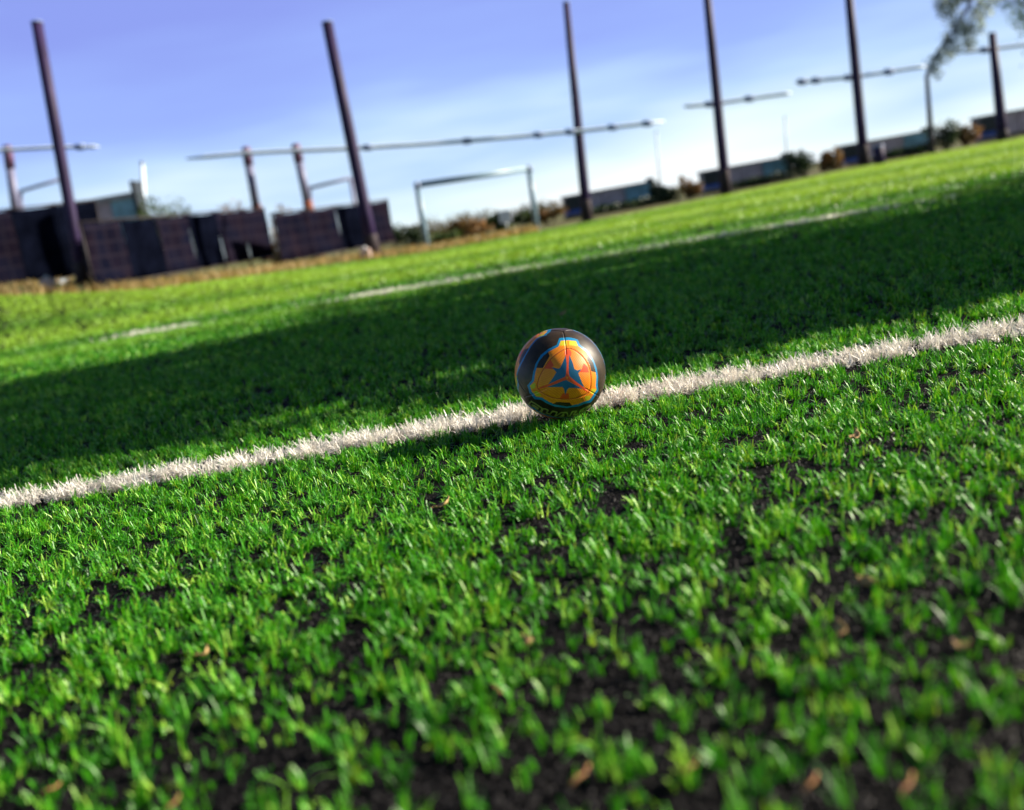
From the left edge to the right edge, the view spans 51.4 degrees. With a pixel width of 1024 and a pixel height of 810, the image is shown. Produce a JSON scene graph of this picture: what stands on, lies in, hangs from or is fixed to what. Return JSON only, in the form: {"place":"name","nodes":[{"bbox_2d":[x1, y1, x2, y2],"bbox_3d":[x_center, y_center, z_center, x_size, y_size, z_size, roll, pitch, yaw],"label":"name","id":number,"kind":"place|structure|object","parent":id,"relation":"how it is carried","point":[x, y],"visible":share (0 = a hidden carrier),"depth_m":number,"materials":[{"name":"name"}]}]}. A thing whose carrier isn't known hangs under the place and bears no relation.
{"place":"outdoors","nodes":[
{"label":"outdoors","id":0,"kind":"place"},
{"bbox_2d":[0,224,539,295],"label":"dry grass","id":1,"kind":"structure","parent":0,"point":[71,286],"depth_m":25.08,"materials":[{"name":"plant"}]},
{"bbox_2d":[0,137,1023,809],"bbox_3d":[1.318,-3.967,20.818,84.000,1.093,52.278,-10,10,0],"label":"pitch","id":2,"kind":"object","parent":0,"point":[246,775],"visible":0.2,"depth_m":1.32,"materials":[{"name":"plant"}]},
{"bbox_2d":[39,782,60,795],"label":"twig","id":3,"kind":"object","parent":2,"relation":"on","point":[43,792],"visible":0.9,"depth_m":1.11,"materials":[{"name":"brown wood"}]},
{"bbox_2d":[164,794,180,809],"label":"twig","id":4,"kind":"object","parent":2,"relation":"on","point":[175,801],"visible":1,"depth_m":1.03,"materials":[{"name":"brown wood"}]},
{"bbox_2d":[192,643,207,656],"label":"dry leaf","id":5,"kind":"object","parent":2,"relation":"on","point":[204,653],"visible":1,"depth_m":1.40,"materials":[{"name":"brown plant"}]},
{"bbox_2d":[429,495,448,508],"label":"dry leaf","id":6,"kind":"object","parent":2,"relation":"on","point":[444,503],"visible":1,"depth_m":1.93,"materials":[{"name":"brown plant"}]},
{"bbox_2d":[490,683,501,693],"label":"twig","id":7,"kind":"object","parent":2,"relation":"on","point":[499,691],"visible":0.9,"depth_m":1.15,"materials":[{"name":"brown wood"}]},
{"bbox_2d":[0,194,1023,508],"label":"pitch line","id":8,"kind":"object","parent":2,"relation":"on","point":[618,396],"visible":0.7,"depth_m":2.73,"materials":[{"name":"white paint"}]},
{"bbox_2d":[0,330,1023,809],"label":"rubber crumbs","id":9,"kind":"object","parent":2,"relation":"on","point":[1018,760],"visible":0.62,"depth_m":1.18,"materials":[{"name":"black rubber"}]},
{"bbox_2d":[521,633,531,645],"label":"dry leaf","id":10,"kind":"object","parent":2,"relation":"on","point":[527,639],"visible":1,"depth_m":1.25,"materials":[{"name":"brown plant"}]},
{"bbox_2d":[515,328,605,418],"bbox_3d":[0.117,-0.076,2.576,0.220,0.220,0.220,-10,10,0],"label":"football","id":11,"kind":"object","parent":2,"relation":"on","point":[560,373],"visible":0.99,"depth_m":2.50,"materials":[{"name":"leather"}]},
{"bbox_2d":[567,764,589,788],"bbox_3d":[0.060,0.331,0.948,0.005,0.008,0.031,0,18,46],"label":"twig","id":12,"kind":"object","parent":2,"relation":"on","point":[570,785],"visible":1,"depth_m":0.95,"materials":[{"name":"brown wood"}]},
{"bbox_2d":[563,1,597,223],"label":"net pole","id":13,"kind":"object","parent":2,"relation":"on","point":[586,208],"visible":0.84,"depth_m":28.13,"materials":[{"name":"brown"}]},
{"bbox_2d":[186,120,664,159],"bbox_3d":[-2.235,-6.898,27.778,12.457,1.298,0.161,-10,10,0],"label":"cable","id":14,"kind":"object","parent":13,"relation":"attached to","point":[538,134],"visible":0.98,"depth_m":27.75,"materials":[{"name":"grey plastic"}]},
{"bbox_2d":[682,756,698,775],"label":"twig","id":15,"kind":"object","parent":2,"relation":"on","point":[686,769],"visible":1,"depth_m":0.93,"materials":[{"name":"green plant"}]},
{"bbox_2d":[703,0,735,196],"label":"net pole","id":16,"kind":"object","parent":2,"relation":"on","point":[724,176],"visible":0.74,"depth_m":32.03,"materials":[{"name":"brown"}]},
{"bbox_2d":[684,92,790,107],"bbox_3d":[6.891,-9.326,32.516,3.315,0.262,0.188,-10,10,0],"label":"cable","id":17,"kind":"object","parent":16,"relation":"attached to","point":[748,98],"visible":0.91,"depth_m":32.47,"materials":[{"name":"grey plastic"}]},
{"bbox_2d":[800,772,817,795],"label":"twig","id":18,"kind":"object","parent":2,"relation":"on","point":[807,786],"visible":1,"depth_m":0.87,"materials":[{"name":"brown wood"}]},
{"bbox_2d":[836,619,846,636],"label":"dry leaf","id":19,"kind":"object","parent":2,"relation":"on","point":[841,629],"visible":1,"depth_m":1.13,"materials":[{"name":"brown plant"}]},
{"bbox_2d":[848,429,859,438],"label":"dry leaf","id":20,"kind":"object","parent":2,"relation":"on","point":[855,434],"visible":1,"depth_m":1.90,"materials":[{"name":"brown plant"}]},
{"bbox_2d":[845,0,871,168],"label":"net pole","id":21,"kind":"object","parent":2,"relation":"on","point":[862,141],"visible":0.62,"depth_m":40.82,"materials":[{"name":"brown"}]},
{"bbox_2d":[795,65,925,84],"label":"cable","id":22,"kind":"object","parent":21,"relation":"attached to","point":[845,77],"visible":0.91,"depth_m":41.30,"materials":[{"name":"grey plastic"}]},
{"bbox_2d":[857,575,876,585],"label":"dry leaf","id":23,"kind":"object","parent":2,"relation":"on","point":[867,580],"visible":1,"depth_m":1.24,"materials":[{"name":"brown plant"}]},
{"bbox_2d":[872,144,885,164],"bbox_3d":[13.614,-9.258,39.435,0.430,0.760,0.419,-10,10,0],"label":"stub post","id":24,"kind":"object","parent":2,"relation":"on","point":[879,154],"visible":0.9,"depth_m":39.28,"materials":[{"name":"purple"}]},
{"bbox_2d":[896,772,913,800],"bbox_3d":[0.314,0.303,0.846,0.005,0.008,0.029,0,22,46],"label":"twig","id":25,"kind":"object","parent":2,"relation":"on","point":[905,786],"visible":1,"depth_m":0.84,"materials":[{"name":"brown wood"}]},
{"bbox_2d":[953,638,970,651],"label":"dry leaf","id":26,"kind":"object","parent":2,"relation":"on","point":[964,646],"visible":1,"depth_m":1.04,"materials":[{"name":"brown plant"}]},
{"bbox_2d":[988,32,1018,142],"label":"net pole","id":27,"kind":"object","parent":2,"relation":"on","point":[1002,131],"visible":0.83,"depth_m":41.99,"materials":[{"name":"brown"}]},
{"bbox_2d":[959,43,1023,53],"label":"cable","id":28,"kind":"object","parent":27,"relation":"attached to","point":[984,49],"visible":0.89,"depth_m":42.25,"materials":[{"name":"grey plastic"}]},
{"bbox_2d":[0,0,1023,283],"label":"sky","id":29,"kind":"structure","parent":0,"point":[162,84],"materials":[{"name":"blue"}]},
{"bbox_2d":[4,131,1023,295],"bbox_3d":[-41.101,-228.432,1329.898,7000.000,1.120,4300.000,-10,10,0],"label":"ground","id":30,"kind":"structure","parent":0,"point":[560,221],"depth_m":41.79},
{"bbox_2d":[2,144,19,227],"bbox_3d":[-18.107,-6.800,38.877,0.976,5.280,0.341,-10,10,0],"label":"marker pole","id":31,"kind":"object","parent":30,"relation":"on","point":[9,163],"visible":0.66,"depth_m":38.52,"materials":[{"name":"paint"}]},
{"bbox_2d":[18,178,58,209],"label":"pale goal","id":32,"kind":"object","parent":30,"relation":"on","point":[20,191],"visible":0.33,"depth_m":58.00,"materials":[{"name":"paint"}]},
{"bbox_2d":[39,275,55,291],"bbox_3d":[-9.866,-2.571,22.601,0.260,0.360,0.260,-10,10,0],"label":"ballast block","id":33,"kind":"object","parent":30,"relation":"on","point":[47,280],"depth_m":22.48,"materials":[{"name":"concrete"}]},
{"bbox_2d":[0,199,100,285],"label":"fence panel","id":34,"kind":"object","parent":30,"relation":"on","point":[32,245],"visible":0.66,"depth_m":25.58,"materials":[{"name":"fabric"}]},
{"bbox_2d":[30,20,91,291],"bbox_3d":[-9.664,-5.208,22.662,0.758,5.711,0.505,-10,10,0],"label":"net pole","id":35,"kind":"object","parent":30,"relation":"on","point":[68,200],"visible":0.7,"depth_m":22.55,"materials":[{"name":"brown"}]},
{"bbox_2d":[0,143,98,151],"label":"cable","id":36,"kind":"object","parent":35,"relation":"attached to","point":[82,146],"visible":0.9,"depth_m":22.96,"materials":[{"name":"grey plastic"}]},
{"bbox_2d":[58,181,148,280],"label":"building","id":37,"kind":"structure","parent":30,"relation":"on","point":[125,205],"depth_m":40.81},
{"bbox_2d":[139,161,145,199],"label":"thin post","id":38,"kind":"object","parent":30,"relation":"on","point":[142,173],"visible":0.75,"depth_m":42.58,"materials":[{"name":"white metal"}]},
{"bbox_2d":[136,191,195,253],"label":"bush","id":39,"kind":"object","parent":30,"relation":"on","point":[153,208],"visible":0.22,"depth_m":40.64,"materials":[{"name":"green plant"}]},
{"bbox_2d":[77,207,274,290],"bbox_3d":[-7.808,-3.802,26.064,0.096,1.807,8.276,-7,10,16],"label":"fence panel","id":40,"kind":"object","parent":30,"relation":"on","point":[111,254],"visible":0.94,"depth_m":25.16,"materials":[{"name":"fabric"}]},
{"bbox_2d":[217,199,245,212],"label":"bush","id":41,"kind":"object","parent":30,"relation":"on","point":[238,203],"visible":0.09,"depth_m":41.03,"materials":[{"name":"green plant"}]},
{"bbox_2d":[241,146,269,261],"bbox_3d":[-9.408,-7.366,39.049,0.500,4.166,0.341,-10,10,0],"label":"marker pole","id":42,"kind":"object","parent":30,"relation":"on","point":[251,178],"visible":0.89,"depth_m":38.78,"materials":[{"name":"metal"}]},
{"bbox_2d":[267,221,292,263],"bbox_3d":[-7.362,-5.082,33.437,0.929,1.466,0.550,-10,10,0],"label":"bush","id":43,"kind":"object","parent":30,"relation":"on","point":[274,247],"visible":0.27,"depth_m":33.42,"materials":[{"name":"green plant"}]},
{"bbox_2d":[273,204,290,249],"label":"bush","id":44,"kind":"object","parent":30,"relation":"on","point":[281,207],"visible":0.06,"depth_m":43.10,"materials":[{"name":"green plant"}]},
{"bbox_2d":[291,143,323,257],"bbox_3d":[-7.523,-7.497,39.084,0.356,4.168,0.341,-10,10,0],"label":"marker pole","id":45,"kind":"object","parent":30,"relation":"on","point":[302,179],"visible":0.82,"depth_m":38.83,"materials":[{"name":"metal"}]},
{"bbox_2d":[309,177,356,209],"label":"pale goal","id":46,"kind":"object","parent":30,"relation":"on","point":[339,181],"visible":0.42,"depth_m":58.46,"materials":[{"name":"paint"}]},
{"bbox_2d":[270,199,396,262],"bbox_3d":[-4.947,-4.868,30.543,0.096,1.737,5.632,-5,11,28],"label":"fence panel","id":47,"kind":"object","parent":30,"relation":"on","point":[296,239],"visible":0.91,"depth_m":29.95,"materials":[{"name":"fabric"}]},
{"bbox_2d":[321,20,383,258],"bbox_3d":[-4.011,-6.550,26.667,0.640,5.992,0.640,-10,10,0],"label":"net pole","id":48,"kind":"object","parent":30,"relation":"on","point":[370,237],"visible":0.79,"depth_m":26.55,"materials":[{"name":"brown"}]},
{"bbox_2d":[359,246,370,259],"bbox_3d":[-3.700,-3.824,26.840,0.260,0.360,0.260,-10,10,0],"label":"ballast block","id":49,"kind":"object","parent":30,"relation":"on","point":[364,250],"depth_m":26.71,"materials":[{"name":"concrete"}]},
{"bbox_2d":[389,221,428,249],"bbox_3d":[-3.307,-5.338,33.480,1.460,1.005,1.029,-10,10,0],"label":"bush","id":50,"kind":"object","parent":30,"relation":"on","point":[409,236],"visible":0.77,"depth_m":33.38,"materials":[{"name":"green plant"}]},
{"bbox_2d":[429,228,462,243],"bbox_3d":[-2.338,-5.742,36.459,1.358,0.536,0.840,-10,10,0],"label":"bush","id":51,"kind":"object","parent":30,"relation":"on","point":[439,236],"visible":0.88,"depth_m":36.39,"materials":[{"name":"green plant"}]},
{"bbox_2d":[447,218,480,238],"bbox_3d":[-1.810,-6.559,39.498,1.183,0.873,0.877,-16,11,-30],"label":"bush","id":52,"kind":"object","parent":30,"relation":"on","point":[462,225],"visible":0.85,"depth_m":39.32,"materials":[{"name":"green plant"}]},
{"bbox_2d":[380,198,562,246],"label":"hedge","id":53,"kind":"object","parent":30,"relation":"on","point":[431,225],"visible":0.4,"depth_m":51.16,"materials":[{"name":"green plant"}]},
{"bbox_2d":[414,165,539,247],"bbox_3d":[-0.918,-5.473,29.486,3.503,1.920,0.194,-13,10,-17],"label":"goal","id":54,"kind":"object","parent":30,"relation":"on","point":[528,169],"visible":0.89,"depth_m":29.25,"materials":[{"name":"paint"}]},
{"bbox_2d":[468,220,493,235],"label":"bush","id":55,"kind":"object","parent":30,"relation":"on","point":[483,227],"visible":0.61,"depth_m":45.03,"materials":[{"name":"brown plant"}]},
{"bbox_2d":[486,211,511,231],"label":"bush","id":56,"kind":"object","parent":30,"relation":"on","point":[495,221],"visible":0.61,"depth_m":41.22,"materials":[{"name":"green plant"}]},
{"bbox_2d":[498,209,511,230],"bbox_3d":[-0.209,-6.468,37.437,0.440,0.760,0.100,-10,10,0],"label":"notice board","id":57,"kind":"object","parent":30,"relation":"on","point":[505,216],"visible":0.93,"depth_m":37.36,"materials":[{"name":"white"}]},
{"bbox_2d":[510,210,532,228],"bbox_3d":[0.411,-6.875,39.464,1.011,0.725,0.904,-10,10,0],"label":"bush","id":58,"kind":"object","parent":30,"relation":"on","point":[523,216],"visible":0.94,"depth_m":39.28,"materials":[{"name":"green plant"}]},
{"bbox_2d":[529,206,568,224],"bbox_3d":[1.340,-7.016,39.381,1.563,0.718,1.077,-10,10,0],"label":"bush","id":59,"kind":"object","parent":30,"relation":"on","point":[545,215],"visible":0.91,"depth_m":39.20,"materials":[{"name":"brown plant"}]},
{"bbox_2d":[560,177,652,219],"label":"shelter","id":60,"kind":"object","parent":30,"relation":"on","point":[620,194],"visible":0.62,"depth_m":43.28,"materials":[{"name":"grey metal"}]},
{"bbox_2d":[592,195,667,212],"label":"bush","id":61,"kind":"object","parent":30,"relation":"on","point":[646,201],"visible":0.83,"depth_m":42.22,"materials":[{"name":"green plant"}]},
{"bbox_2d":[655,131,660,184],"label":"thin post","id":62,"kind":"object","parent":30,"relation":"on","point":[658,158],"visible":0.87,"depth_m":45.06,"materials":[{"name":"white metal"}]},
{"bbox_2d":[648,180,682,203],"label":"bush","id":63,"kind":"object","parent":30,"relation":"on","point":[659,193],"visible":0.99,"depth_m":41.28,"materials":[{"name":"green plant"}]},
{"bbox_2d":[677,174,702,198],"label":"bush","id":64,"kind":"object","parent":30,"relation":"on","point":[692,190],"visible":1,"depth_m":43.26,"materials":[{"name":"brown plant"}]},
{"bbox_2d":[696,154,791,194],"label":"shelter","id":65,"kind":"object","parent":30,"relation":"on","point":[709,179],"visible":0.64,"depth_m":46.23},
{"bbox_2d":[731,168,806,188],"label":"bush","id":66,"kind":"object","parent":30,"relation":"on","point":[754,181],"visible":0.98,"depth_m":44.02,"materials":[{"name":"green plant"}]},
{"bbox_2d":[784,116,787,152],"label":"thin post","id":67,"kind":"object","parent":30,"relation":"on","point":[785,134],"visible":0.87,"depth_m":47.02,"materials":[{"name":"white metal"}]},
{"bbox_2d":[780,149,817,178],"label":"bush","id":68,"kind":"object","parent":30,"relation":"on","point":[798,162],"visible":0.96,"depth_m":45.17,"materials":[{"name":"green plant"}]},
{"bbox_2d":[817,146,845,171],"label":"bush","id":69,"kind":"object","parent":30,"relation":"on","point":[827,159],"visible":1,"depth_m":49.13,"materials":[{"name":"brown plant"}]},
{"bbox_2d":[835,127,928,166],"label":"shelter","id":70,"kind":"object","parent":30,"relation":"on","point":[849,151],"visible":0.55,"depth_m":54.09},
{"bbox_2d":[870,141,936,161],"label":"bush","id":71,"kind":"object","parent":30,"relation":"on","point":[917,149],"visible":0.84,"depth_m":49.09,"materials":[{"name":"green plant"}]},
{"bbox_2d":[920,118,961,150],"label":"bush","id":72,"kind":"object","parent":30,"relation":"on","point":[946,135],"visible":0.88,"depth_m":49.07,"materials":[{"name":"green plant"}]},
{"bbox_2d":[923,0,1000,153],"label":"slim tree","id":73,"kind":"object","parent":30,"relation":"on","point":[948,40],"visible":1,"depth_m":42.72,"materials":[{"name":"green plant"}]},
{"bbox_2d":[954,122,983,146],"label":"bush","id":74,"kind":"object","parent":30,"relation":"on","point":[967,135],"visible":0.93,"depth_m":51.09,"materials":[{"name":"brown plant"}]},
{"bbox_2d":[969,108,1023,143],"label":"shelter","id":75,"kind":"object","parent":30,"relation":"on","point":[1015,121],"visible":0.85,"depth_m":55.08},
{"bbox_2d":[985,0,1023,66],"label":"leafy tree","id":76,"kind":"object","parent":30,"relation":"on","point":[1020,13],"visible":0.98,"depth_m":44.30,"materials":[{"name":"green plant"}]}
]}

